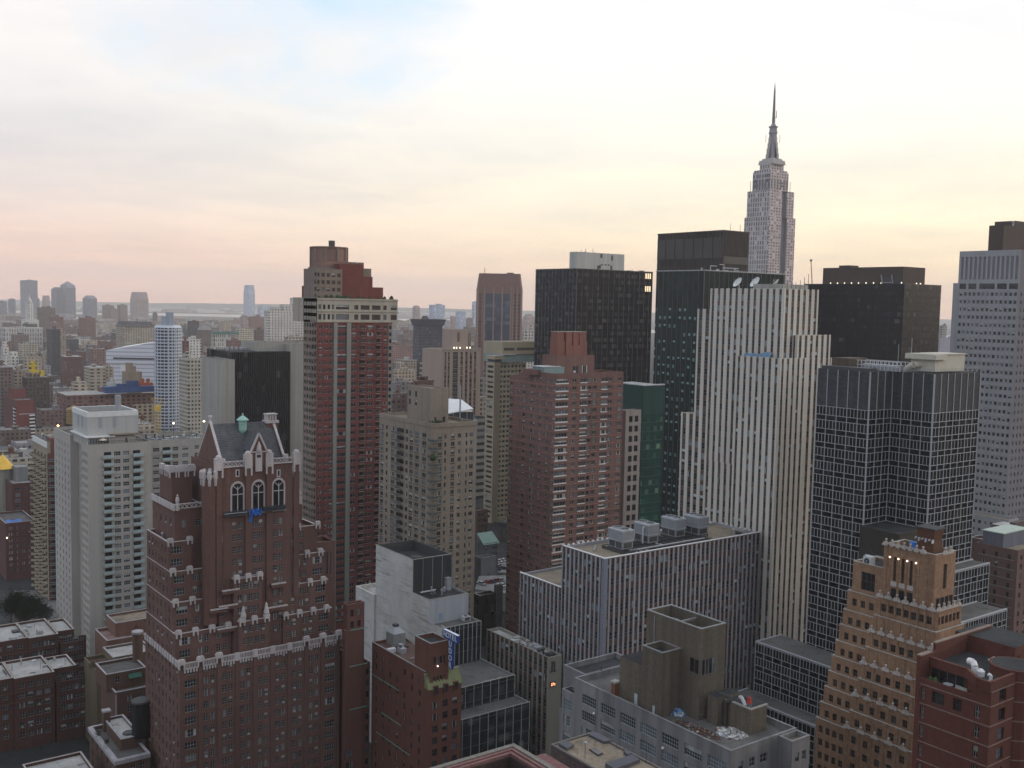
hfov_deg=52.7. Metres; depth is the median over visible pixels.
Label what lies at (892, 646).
window
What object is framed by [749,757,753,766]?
window
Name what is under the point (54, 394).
city block building
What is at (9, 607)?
street tree
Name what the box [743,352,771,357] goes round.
blue tarp
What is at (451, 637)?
hotel sign
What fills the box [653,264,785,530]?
glass tower
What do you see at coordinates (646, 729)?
window
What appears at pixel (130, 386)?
building
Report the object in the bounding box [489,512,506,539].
street tree
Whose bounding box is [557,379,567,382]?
window
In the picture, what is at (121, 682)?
brick house
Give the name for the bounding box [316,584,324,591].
window
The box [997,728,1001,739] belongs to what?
window
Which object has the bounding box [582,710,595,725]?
window
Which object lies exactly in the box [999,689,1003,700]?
window
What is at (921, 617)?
window
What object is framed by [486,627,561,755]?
striped block
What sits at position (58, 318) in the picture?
building
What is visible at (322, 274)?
window
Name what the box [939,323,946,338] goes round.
building
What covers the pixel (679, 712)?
debris
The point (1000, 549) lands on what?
brick tower
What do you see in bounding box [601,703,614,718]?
window
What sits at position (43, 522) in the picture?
apartment building
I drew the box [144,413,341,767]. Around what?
brick tower
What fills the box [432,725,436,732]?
window
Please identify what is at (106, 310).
building
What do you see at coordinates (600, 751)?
loft building
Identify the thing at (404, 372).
building
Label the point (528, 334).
building
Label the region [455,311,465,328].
building
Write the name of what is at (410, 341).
city block building
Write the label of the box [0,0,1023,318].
sky
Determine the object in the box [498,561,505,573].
pavement
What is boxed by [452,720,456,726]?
window
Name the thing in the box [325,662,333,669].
window
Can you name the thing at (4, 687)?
window
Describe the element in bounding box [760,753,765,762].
window
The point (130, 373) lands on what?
building
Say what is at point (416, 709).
hotel building
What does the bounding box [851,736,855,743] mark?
window
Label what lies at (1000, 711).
window
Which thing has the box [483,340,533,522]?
apartment building
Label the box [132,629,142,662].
chimney
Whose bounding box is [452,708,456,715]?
window
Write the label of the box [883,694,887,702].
window
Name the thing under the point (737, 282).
satellite dish
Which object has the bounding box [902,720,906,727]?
window
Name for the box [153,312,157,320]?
building
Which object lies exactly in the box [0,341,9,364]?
building
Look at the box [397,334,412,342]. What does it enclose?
city block building
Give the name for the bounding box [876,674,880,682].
window
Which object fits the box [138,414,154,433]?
city block building
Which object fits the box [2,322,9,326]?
city block building
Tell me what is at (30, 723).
window
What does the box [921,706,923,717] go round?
window
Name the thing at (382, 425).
window
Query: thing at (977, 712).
window
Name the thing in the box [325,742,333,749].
window
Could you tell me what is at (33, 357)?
building
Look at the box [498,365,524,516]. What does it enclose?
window
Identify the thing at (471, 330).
city block building
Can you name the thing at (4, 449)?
city block building
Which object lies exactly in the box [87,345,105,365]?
building
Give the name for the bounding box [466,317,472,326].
building
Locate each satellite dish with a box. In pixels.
[733,277,741,288]
[750,277,759,286]
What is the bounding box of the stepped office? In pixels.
[356,540,529,758]
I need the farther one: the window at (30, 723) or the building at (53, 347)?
the building at (53, 347)
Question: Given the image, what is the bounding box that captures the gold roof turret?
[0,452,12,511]
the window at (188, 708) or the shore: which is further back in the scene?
the shore
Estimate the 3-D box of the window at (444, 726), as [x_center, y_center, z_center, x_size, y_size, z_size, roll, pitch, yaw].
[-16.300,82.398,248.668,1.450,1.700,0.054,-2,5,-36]
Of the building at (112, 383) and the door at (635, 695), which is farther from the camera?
the building at (112, 383)
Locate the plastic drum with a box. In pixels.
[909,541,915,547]
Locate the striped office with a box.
[519,521,760,705]
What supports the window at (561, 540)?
in the apartment building at (565, 435)
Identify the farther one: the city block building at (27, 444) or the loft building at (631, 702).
the city block building at (27, 444)
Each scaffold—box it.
[223,469,246,516]
[262,473,285,511]
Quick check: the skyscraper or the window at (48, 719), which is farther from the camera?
the skyscraper
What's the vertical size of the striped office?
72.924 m
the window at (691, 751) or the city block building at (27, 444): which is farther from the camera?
the city block building at (27, 444)
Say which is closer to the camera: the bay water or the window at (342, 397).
the window at (342, 397)
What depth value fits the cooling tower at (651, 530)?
284.37 m
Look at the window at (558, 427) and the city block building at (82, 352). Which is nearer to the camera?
the window at (558, 427)
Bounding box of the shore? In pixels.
[16,313,950,334]
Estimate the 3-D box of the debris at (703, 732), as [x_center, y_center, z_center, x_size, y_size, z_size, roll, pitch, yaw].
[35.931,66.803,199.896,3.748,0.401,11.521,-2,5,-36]
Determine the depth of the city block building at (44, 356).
1633.22 m
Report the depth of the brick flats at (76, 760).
256.61 m
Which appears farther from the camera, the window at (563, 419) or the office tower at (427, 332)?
the office tower at (427, 332)
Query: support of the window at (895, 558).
in the setback tower at (902, 609)
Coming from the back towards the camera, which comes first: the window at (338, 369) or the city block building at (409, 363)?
the city block building at (409, 363)
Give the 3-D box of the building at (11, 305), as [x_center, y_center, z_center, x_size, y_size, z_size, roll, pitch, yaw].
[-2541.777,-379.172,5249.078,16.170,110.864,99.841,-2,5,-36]
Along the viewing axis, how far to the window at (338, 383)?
409.27 m
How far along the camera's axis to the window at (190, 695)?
242.19 m
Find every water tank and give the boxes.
[66,405,76,426]
[131,696,149,738]
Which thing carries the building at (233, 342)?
on the ground
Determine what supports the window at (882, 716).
in the setback tower at (902, 609)
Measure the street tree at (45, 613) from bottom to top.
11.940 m
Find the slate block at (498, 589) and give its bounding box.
[494,584,502,627]
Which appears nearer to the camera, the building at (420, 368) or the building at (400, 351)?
the building at (420, 368)
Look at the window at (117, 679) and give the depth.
289.19 m
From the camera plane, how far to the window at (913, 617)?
223.88 m
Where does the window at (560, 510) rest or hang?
in the apartment building at (565, 435)
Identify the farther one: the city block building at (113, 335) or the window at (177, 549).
the city block building at (113, 335)
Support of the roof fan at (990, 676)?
on the apartment block at (979, 723)
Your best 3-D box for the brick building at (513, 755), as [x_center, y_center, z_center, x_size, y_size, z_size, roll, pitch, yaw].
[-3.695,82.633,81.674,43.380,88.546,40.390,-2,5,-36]
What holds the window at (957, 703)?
in the apartment block at (979, 723)
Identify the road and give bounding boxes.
[0,590,18,624]
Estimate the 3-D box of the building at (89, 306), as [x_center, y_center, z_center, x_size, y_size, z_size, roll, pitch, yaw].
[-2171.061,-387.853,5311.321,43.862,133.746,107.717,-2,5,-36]
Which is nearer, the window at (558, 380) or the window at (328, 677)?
the window at (328, 677)
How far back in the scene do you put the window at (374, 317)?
416.02 m
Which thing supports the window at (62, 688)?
in the brick flats at (42, 700)
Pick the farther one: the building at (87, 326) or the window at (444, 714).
the building at (87, 326)
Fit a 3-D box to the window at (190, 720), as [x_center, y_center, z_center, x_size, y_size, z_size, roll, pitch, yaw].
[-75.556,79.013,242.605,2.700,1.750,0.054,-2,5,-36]
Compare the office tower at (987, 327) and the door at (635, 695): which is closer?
the door at (635, 695)
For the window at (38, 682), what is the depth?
304.29 m
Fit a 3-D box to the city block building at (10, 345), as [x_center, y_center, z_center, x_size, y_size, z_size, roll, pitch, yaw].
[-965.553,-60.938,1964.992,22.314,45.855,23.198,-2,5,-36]
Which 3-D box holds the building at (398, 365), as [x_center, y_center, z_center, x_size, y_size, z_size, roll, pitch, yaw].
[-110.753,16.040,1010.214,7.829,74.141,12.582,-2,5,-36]
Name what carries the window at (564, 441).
in the apartment building at (565, 435)
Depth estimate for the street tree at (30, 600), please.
413.77 m
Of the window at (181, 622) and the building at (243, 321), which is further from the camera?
the building at (243, 321)
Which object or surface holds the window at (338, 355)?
in the brick tower at (345, 311)
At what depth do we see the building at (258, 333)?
1704.94 m
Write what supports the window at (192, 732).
in the brick tower at (242, 655)
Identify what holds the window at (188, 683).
in the brick tower at (242, 655)
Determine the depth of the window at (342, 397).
409.82 m
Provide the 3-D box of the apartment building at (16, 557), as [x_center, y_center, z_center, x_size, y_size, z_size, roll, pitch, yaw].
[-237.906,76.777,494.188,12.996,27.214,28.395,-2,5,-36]
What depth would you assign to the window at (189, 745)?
243.07 m
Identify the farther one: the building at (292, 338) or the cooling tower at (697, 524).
the building at (292, 338)
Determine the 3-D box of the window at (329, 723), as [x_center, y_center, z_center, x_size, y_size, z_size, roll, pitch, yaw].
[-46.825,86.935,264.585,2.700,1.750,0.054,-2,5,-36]
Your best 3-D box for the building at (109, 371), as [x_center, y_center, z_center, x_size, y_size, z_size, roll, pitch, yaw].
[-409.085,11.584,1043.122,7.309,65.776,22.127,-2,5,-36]
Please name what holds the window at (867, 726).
in the setback tower at (902, 609)
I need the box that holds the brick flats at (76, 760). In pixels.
[22,751,92,767]
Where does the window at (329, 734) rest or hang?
in the brick tower at (242, 655)
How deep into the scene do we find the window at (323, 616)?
265.47 m
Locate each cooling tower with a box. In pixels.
[607,525,634,550]
[634,519,659,544]
[661,514,686,537]
[684,512,708,536]
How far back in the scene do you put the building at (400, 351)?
1510.28 m
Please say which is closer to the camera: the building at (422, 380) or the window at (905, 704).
the window at (905, 704)
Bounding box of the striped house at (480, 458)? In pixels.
[474,416,484,498]
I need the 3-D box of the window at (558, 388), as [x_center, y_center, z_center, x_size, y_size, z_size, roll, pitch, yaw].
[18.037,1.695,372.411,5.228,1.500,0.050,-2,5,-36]
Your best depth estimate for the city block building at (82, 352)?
1659.60 m
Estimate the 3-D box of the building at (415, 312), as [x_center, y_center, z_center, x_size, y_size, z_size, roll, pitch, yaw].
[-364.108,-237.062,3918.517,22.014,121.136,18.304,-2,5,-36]
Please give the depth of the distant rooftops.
4521.81 m
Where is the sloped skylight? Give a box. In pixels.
[448,385,473,419]
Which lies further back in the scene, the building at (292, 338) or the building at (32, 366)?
the building at (292, 338)
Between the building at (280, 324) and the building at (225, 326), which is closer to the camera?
the building at (280, 324)
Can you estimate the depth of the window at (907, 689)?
222.73 m
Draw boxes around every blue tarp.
[6,518,21,522]
[249,508,261,521]
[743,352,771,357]
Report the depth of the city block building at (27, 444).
727.36 m
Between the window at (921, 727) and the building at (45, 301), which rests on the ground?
the building at (45, 301)
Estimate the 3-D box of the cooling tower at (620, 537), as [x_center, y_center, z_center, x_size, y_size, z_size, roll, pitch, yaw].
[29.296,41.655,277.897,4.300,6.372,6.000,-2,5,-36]
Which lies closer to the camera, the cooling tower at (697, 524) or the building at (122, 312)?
the cooling tower at (697, 524)
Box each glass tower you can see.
[534,249,652,382]
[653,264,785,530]
[738,344,1006,767]
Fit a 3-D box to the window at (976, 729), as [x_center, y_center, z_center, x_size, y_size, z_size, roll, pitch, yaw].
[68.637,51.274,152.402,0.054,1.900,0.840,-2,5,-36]
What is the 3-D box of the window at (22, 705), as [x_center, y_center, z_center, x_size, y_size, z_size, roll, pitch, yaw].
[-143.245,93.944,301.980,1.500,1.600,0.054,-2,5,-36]
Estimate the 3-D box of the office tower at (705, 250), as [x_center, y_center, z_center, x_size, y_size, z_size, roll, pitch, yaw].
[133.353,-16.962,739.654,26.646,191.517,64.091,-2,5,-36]
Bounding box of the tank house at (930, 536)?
[915,523,945,553]
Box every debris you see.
[671,708,685,716]
[675,720,720,739]
[714,727,747,739]
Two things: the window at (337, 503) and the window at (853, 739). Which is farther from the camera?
the window at (337, 503)
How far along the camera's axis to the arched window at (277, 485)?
255.55 m
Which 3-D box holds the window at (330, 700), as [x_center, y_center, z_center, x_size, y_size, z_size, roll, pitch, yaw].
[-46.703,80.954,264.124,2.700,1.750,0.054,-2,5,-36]
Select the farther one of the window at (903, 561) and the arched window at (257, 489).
the arched window at (257, 489)
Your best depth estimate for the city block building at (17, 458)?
653.96 m
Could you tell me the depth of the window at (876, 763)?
226.68 m
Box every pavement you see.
[12,590,56,621]
[475,575,505,610]
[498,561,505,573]
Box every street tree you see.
[0,590,23,622]
[2,588,43,621]
[10,601,41,621]
[21,592,44,615]
[26,601,54,619]
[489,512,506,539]
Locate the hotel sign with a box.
[441,625,459,669]
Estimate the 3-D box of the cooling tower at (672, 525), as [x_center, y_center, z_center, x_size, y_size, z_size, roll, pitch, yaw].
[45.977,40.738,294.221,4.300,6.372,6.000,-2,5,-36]
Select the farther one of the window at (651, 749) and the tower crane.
the tower crane
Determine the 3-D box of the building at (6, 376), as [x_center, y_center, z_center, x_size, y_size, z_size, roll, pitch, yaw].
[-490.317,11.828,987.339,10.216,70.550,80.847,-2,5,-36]
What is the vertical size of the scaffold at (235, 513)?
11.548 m
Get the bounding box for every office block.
[201,341,302,514]
[619,409,640,528]
[805,265,941,365]
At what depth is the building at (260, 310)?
6713.16 m
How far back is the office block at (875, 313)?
577.47 m
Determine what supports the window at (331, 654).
in the brick tower at (242, 655)
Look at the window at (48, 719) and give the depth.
306.56 m
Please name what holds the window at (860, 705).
in the setback tower at (902, 609)
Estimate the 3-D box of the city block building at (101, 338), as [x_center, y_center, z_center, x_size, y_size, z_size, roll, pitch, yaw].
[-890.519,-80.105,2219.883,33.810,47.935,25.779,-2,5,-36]
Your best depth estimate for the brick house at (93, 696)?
309.07 m
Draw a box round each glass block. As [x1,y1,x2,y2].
[474,590,495,645]
[623,382,664,526]
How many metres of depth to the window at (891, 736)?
224.15 m
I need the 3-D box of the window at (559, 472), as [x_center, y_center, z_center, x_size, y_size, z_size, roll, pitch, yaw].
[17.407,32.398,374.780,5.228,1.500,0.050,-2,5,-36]
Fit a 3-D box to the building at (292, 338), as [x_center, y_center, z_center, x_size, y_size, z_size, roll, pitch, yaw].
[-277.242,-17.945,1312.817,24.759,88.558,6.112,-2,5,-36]
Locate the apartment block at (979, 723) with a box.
[911,623,1023,767]
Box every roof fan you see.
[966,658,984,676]
[987,673,992,680]
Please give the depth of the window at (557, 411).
373.05 m
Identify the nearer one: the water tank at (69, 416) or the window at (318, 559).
the window at (318, 559)
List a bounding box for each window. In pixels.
[2,684,7,689]
[19,683,24,688]
[19,693,24,698]
[19,702,24,707]
[28,710,33,716]
[28,720,33,725]
[36,680,41,685]
[36,689,41,694]
[45,717,50,722]
[45,726,50,731]
[56,445,198,655]
[60,685,65,690]
[67,703,72,708]
[105,598,112,602]
[115,676,119,682]
[171,546,181,553]
[171,558,181,565]
[174,575,184,583]
[174,588,184,595]
[176,606,186,613]
[176,618,186,626]
[179,637,189,645]
[179,649,189,657]
[185,667,195,674]
[185,679,195,687]
[185,691,195,699]
[185,704,195,712]
[185,716,195,724]
[185,728,195,737]
[185,741,195,749]
[185,753,195,761]
[196,518,200,524]
[230,481,244,511]
[235,469,239,476]
[251,479,264,512]
[272,478,284,511]
[304,273,386,600]
[313,556,321,563]
[313,567,321,574]
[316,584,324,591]
[316,595,324,602]
[319,613,327,619]
[319,624,327,631]
[325,651,334,658]
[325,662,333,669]
[325,674,333,681]
[325,685,333,692]
[325,697,333,704]
[325,708,333,715]
[325,719,333,727]
[325,731,333,738]
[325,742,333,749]
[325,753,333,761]
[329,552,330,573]
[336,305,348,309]
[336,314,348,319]
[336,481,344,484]
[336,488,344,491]
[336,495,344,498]
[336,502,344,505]
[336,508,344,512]
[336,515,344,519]
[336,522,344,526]
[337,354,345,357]
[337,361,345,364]
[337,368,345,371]
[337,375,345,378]
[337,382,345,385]
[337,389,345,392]
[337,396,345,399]
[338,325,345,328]
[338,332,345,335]
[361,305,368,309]
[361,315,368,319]
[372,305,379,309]
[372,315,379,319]
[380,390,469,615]
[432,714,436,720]
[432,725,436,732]
[432,737,436,744]
[432,749,436,755]
[442,711,446,717]
[442,723,446,729]
[442,734,446,741]
[442,746,446,752]
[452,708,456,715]
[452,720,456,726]
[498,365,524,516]
[552,562,561,566]
[553,524,563,528]
[553,532,563,536]
[553,539,563,543]
[553,547,561,551]
[553,554,561,559]
[554,478,564,483]
[554,486,564,490]
[554,494,564,498]
[554,501,564,505]
[554,509,564,513]
[554,516,564,521]
[555,440,565,444]
[555,448,565,452]
[555,456,565,459]
[555,463,565,467]
[555,471,565,475]
[556,394,567,398]
[556,402,566,406]
[556,410,566,413]
[556,417,566,421]
[556,425,566,429]
[556,433,566,436]
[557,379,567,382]
[557,387,567,390]
[564,699,571,710]
[564,715,570,726]
[564,731,570,739]
[573,365,578,372]
[582,365,586,372]
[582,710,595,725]
[583,694,595,708]
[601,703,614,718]
[601,719,614,735]
[620,730,634,745]
[621,712,634,728]
[641,722,655,738]
[641,740,655,756]
[662,733,678,749]
[662,750,677,767]
[685,743,701,760]
[708,754,725,767]
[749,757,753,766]
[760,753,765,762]
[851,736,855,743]
[859,703,862,711]
[862,572,874,591]
[862,754,866,762]
[863,687,866,695]
[866,724,870,731]
[867,671,870,679]
[874,759,878,767]
[875,745,878,753]
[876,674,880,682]
[877,728,881,736]
[880,712,884,719]
[882,604,885,611]
[882,642,886,649]
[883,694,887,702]
[886,678,889,685]
[887,750,891,758]
[889,606,893,613]
[889,733,893,740]
[891,644,895,652]
[891,716,895,723]
[893,557,896,580]
[894,698,897,706]
[895,681,899,689]
[896,608,900,615]
[899,647,903,655]
[899,756,903,763]
[901,559,904,582]
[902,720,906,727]
[904,610,908,617]
[904,702,908,710]
[905,685,909,692]
[908,650,912,657]
[910,561,912,584]
[911,612,915,619]
[919,614,923,622]
[919,744,921,755]
[920,725,922,736]
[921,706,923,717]
[922,687,924,698]
[927,616,931,624]
[933,691,943,705]
[943,564,945,587]
[954,698,961,711]
[973,745,977,757]
[974,725,978,737]
[975,706,979,717]
[996,747,1000,759]
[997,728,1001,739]
[998,708,1002,719]
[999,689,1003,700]
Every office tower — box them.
[410,316,445,379]
[422,329,484,415]
[475,273,522,376]
[657,223,749,271]
[950,221,1023,535]
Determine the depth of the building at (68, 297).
5376.40 m
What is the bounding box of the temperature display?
[550,681,555,686]
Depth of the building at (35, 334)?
2179.65 m
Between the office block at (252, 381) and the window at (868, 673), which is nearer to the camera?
the window at (868, 673)
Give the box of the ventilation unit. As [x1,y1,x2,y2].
[863,555,874,564]
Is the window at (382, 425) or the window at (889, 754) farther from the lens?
the window at (382, 425)
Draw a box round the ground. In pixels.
[0,309,950,767]
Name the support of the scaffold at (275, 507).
hanging from the brick tower at (242, 655)
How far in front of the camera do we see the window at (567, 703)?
226.07 m
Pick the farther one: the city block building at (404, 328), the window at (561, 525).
the city block building at (404, 328)
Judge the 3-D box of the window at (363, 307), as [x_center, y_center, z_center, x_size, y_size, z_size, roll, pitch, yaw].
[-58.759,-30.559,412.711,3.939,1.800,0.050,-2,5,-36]
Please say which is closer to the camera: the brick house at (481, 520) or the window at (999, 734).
the window at (999, 734)
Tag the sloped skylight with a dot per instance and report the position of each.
(459, 408)
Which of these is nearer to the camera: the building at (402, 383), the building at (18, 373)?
the building at (402, 383)
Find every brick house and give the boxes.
[84,641,144,741]
[87,708,150,767]
[95,608,146,654]
[95,656,145,746]
[475,507,487,539]
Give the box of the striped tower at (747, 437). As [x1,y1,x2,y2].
[678,274,831,642]
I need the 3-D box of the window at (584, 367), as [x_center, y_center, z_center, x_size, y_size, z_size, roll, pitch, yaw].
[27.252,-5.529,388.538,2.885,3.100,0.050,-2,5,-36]
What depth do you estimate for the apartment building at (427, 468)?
360.45 m
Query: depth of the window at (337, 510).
413.18 m
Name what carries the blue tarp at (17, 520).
on the apartment building at (16, 557)
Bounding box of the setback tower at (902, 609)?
[814,538,964,767]
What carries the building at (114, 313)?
on the ground
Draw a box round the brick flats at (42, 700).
[0,654,84,752]
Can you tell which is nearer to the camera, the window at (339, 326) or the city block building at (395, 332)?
the window at (339, 326)
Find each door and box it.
[439,612,442,620]
[634,693,637,704]
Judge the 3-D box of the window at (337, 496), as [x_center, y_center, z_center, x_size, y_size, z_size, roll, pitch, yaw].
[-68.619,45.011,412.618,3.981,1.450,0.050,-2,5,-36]
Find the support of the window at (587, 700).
in the loft building at (631, 702)
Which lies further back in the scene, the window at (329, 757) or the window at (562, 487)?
the window at (562, 487)
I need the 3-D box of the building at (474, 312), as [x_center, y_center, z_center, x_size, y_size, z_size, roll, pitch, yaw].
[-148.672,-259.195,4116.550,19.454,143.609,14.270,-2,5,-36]
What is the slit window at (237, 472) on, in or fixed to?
in the brick tower at (242, 655)
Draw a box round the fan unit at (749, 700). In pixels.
[738,695,751,707]
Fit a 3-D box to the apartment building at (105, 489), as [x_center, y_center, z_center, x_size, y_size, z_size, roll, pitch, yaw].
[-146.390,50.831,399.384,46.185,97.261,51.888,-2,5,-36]
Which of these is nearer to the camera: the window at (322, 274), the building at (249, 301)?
the window at (322, 274)
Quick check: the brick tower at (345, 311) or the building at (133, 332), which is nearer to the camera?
the brick tower at (345, 311)
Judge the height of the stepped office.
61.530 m
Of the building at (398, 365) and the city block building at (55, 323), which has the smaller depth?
the building at (398, 365)
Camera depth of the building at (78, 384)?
964.86 m
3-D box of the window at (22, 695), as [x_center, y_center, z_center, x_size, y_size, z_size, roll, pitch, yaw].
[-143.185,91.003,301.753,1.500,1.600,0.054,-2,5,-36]
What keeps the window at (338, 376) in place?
in the brick tower at (345, 311)
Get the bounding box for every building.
[0,301,6,314]
[0,326,42,348]
[0,340,11,351]
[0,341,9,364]
[0,359,12,423]
[0,426,30,445]
[0,445,16,454]
[0,446,32,477]
[0,510,34,580]
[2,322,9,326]
[4,386,34,437]
[6,464,33,518]
[7,351,19,368]
[8,298,15,314]
[11,332,28,351]
[11,439,32,449]
[13,366,28,386]
[17,448,32,456]
[18,341,37,358]
[20,280,37,315]
[21,294,38,326]
[22,323,34,326]
[22,372,48,424]
[23,354,41,369]
[28,361,43,375]
[29,433,55,600]
[35,425,53,434]
[36,405,62,426]
[37,306,55,337]
[42,295,49,307]
[42,349,46,364]
[42,361,50,374]
[44,374,59,382]
[47,326,59,373]
[48,321,60,330]
[49,315,63,330]
[49,384,52,403]
[51,287,62,312]
[53,385,67,391]
[53,390,59,402]
[54,395,203,656]
[56,386,155,428]
[60,281,75,318]
[60,328,65,355]
[60,354,82,388]
[66,335,75,344]
[67,326,73,332]
[67,337,78,354]
[71,377,87,390]
[76,335,90,338]
[76,348,85,359]
[78,316,95,336]
[80,338,96,348]
[83,295,96,317]
[83,360,85,380]
[84,364,105,390]
[86,341,91,365]
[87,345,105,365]
[88,336,106,341]
[97,339,104,347]
[98,325,108,333]
[102,304,113,318]
[102,363,113,385]
[102,380,153,392]
[103,340,115,349]
[106,342,153,385]
[106,377,119,386]
[111,308,117,320]
[111,332,115,341]
[116,321,153,347]
[117,304,127,320]
[122,362,141,392]
[130,292,148,319]
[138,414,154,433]
[139,378,152,385]
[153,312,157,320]
[179,351,200,432]
[181,337,188,356]
[182,336,200,357]
[188,320,198,338]
[197,326,211,353]
[203,322,211,326]
[210,331,238,348]
[219,321,230,330]
[226,337,240,348]
[235,327,253,340]
[240,315,247,328]
[243,285,254,316]
[248,315,263,328]
[254,327,263,340]
[257,305,264,316]
[264,298,302,340]
[284,335,302,340]
[371,623,462,767]
[378,385,477,616]
[391,378,412,392]
[391,385,406,411]
[392,329,400,340]
[392,343,412,369]
[392,365,414,381]
[394,362,402,369]
[395,357,416,379]
[397,321,407,325]
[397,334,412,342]
[400,326,408,330]
[402,339,412,344]
[403,329,412,334]
[412,305,419,318]
[413,376,433,385]
[419,360,421,376]
[429,304,444,328]
[430,743,568,767]
[450,316,455,328]
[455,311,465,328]
[463,326,475,334]
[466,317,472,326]
[472,301,475,326]
[480,370,485,395]
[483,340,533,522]
[505,331,623,634]
[522,325,533,367]
[523,314,533,328]
[551,731,660,767]
[559,604,809,767]
[938,336,949,351]
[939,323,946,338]
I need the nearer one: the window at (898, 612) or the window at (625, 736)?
the window at (625, 736)
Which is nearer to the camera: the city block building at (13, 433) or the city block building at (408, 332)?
the city block building at (13, 433)
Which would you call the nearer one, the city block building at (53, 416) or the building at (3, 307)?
the city block building at (53, 416)
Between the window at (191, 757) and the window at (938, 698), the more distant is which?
the window at (191, 757)
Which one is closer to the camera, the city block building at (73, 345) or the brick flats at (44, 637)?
the brick flats at (44, 637)
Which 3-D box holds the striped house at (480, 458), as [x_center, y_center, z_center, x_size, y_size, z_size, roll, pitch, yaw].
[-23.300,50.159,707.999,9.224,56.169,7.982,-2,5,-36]
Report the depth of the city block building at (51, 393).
1108.22 m
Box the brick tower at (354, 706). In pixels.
[339,600,369,767]
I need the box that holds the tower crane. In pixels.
[151,398,165,432]
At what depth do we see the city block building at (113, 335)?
2235.77 m
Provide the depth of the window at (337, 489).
412.27 m
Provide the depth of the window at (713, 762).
191.49 m
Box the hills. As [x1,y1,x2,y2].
[0,300,950,324]
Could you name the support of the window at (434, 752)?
in the hotel building at (416, 709)
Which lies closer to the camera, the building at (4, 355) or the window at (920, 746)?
the window at (920, 746)
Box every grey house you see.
[475,554,495,583]
[476,531,499,574]
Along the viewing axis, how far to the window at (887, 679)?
226.57 m
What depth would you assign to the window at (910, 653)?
223.33 m
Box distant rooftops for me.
[0,304,534,436]
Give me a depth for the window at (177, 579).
246.24 m
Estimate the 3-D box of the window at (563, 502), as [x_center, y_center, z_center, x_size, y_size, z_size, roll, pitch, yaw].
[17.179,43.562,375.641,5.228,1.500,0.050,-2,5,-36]
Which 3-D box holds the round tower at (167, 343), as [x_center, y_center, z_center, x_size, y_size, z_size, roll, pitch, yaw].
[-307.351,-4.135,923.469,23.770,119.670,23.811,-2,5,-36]
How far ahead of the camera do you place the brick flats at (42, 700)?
306.24 m
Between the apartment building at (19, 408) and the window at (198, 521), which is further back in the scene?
the apartment building at (19, 408)
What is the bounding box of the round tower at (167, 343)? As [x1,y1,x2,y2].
[154,312,181,432]
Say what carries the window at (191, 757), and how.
in the brick tower at (242, 655)
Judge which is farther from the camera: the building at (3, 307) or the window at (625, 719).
the building at (3, 307)
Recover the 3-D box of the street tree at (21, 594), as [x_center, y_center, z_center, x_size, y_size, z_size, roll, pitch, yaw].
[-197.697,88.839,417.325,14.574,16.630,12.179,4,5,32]
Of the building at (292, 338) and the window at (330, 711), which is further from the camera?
the building at (292, 338)
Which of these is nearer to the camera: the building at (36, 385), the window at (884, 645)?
the window at (884, 645)
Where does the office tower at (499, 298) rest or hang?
on the ground
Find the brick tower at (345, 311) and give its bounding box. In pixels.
[293,240,397,630]
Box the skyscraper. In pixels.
[744,86,794,283]
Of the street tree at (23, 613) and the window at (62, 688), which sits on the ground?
the street tree at (23, 613)
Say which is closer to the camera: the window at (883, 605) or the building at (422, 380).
the window at (883, 605)
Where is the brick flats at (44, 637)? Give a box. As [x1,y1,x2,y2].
[0,618,85,672]
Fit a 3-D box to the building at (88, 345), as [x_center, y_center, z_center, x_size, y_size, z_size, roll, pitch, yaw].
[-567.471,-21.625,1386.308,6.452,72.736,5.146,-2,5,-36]
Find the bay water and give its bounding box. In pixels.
[7,310,449,320]
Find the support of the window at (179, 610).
in the brick tower at (242, 655)
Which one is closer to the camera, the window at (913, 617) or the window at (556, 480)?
the window at (913, 617)
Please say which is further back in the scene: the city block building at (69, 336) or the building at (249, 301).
the building at (249, 301)
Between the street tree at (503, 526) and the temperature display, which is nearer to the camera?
the temperature display
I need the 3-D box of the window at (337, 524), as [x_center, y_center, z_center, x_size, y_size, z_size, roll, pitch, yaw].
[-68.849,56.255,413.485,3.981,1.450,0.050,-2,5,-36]
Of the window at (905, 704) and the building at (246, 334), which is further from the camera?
the building at (246, 334)
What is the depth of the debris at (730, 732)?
198.17 m
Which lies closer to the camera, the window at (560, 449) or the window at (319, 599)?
the window at (319, 599)
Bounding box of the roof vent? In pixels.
[122,730,131,735]
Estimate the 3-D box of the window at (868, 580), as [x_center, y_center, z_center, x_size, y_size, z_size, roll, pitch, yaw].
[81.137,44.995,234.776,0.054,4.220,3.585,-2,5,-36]

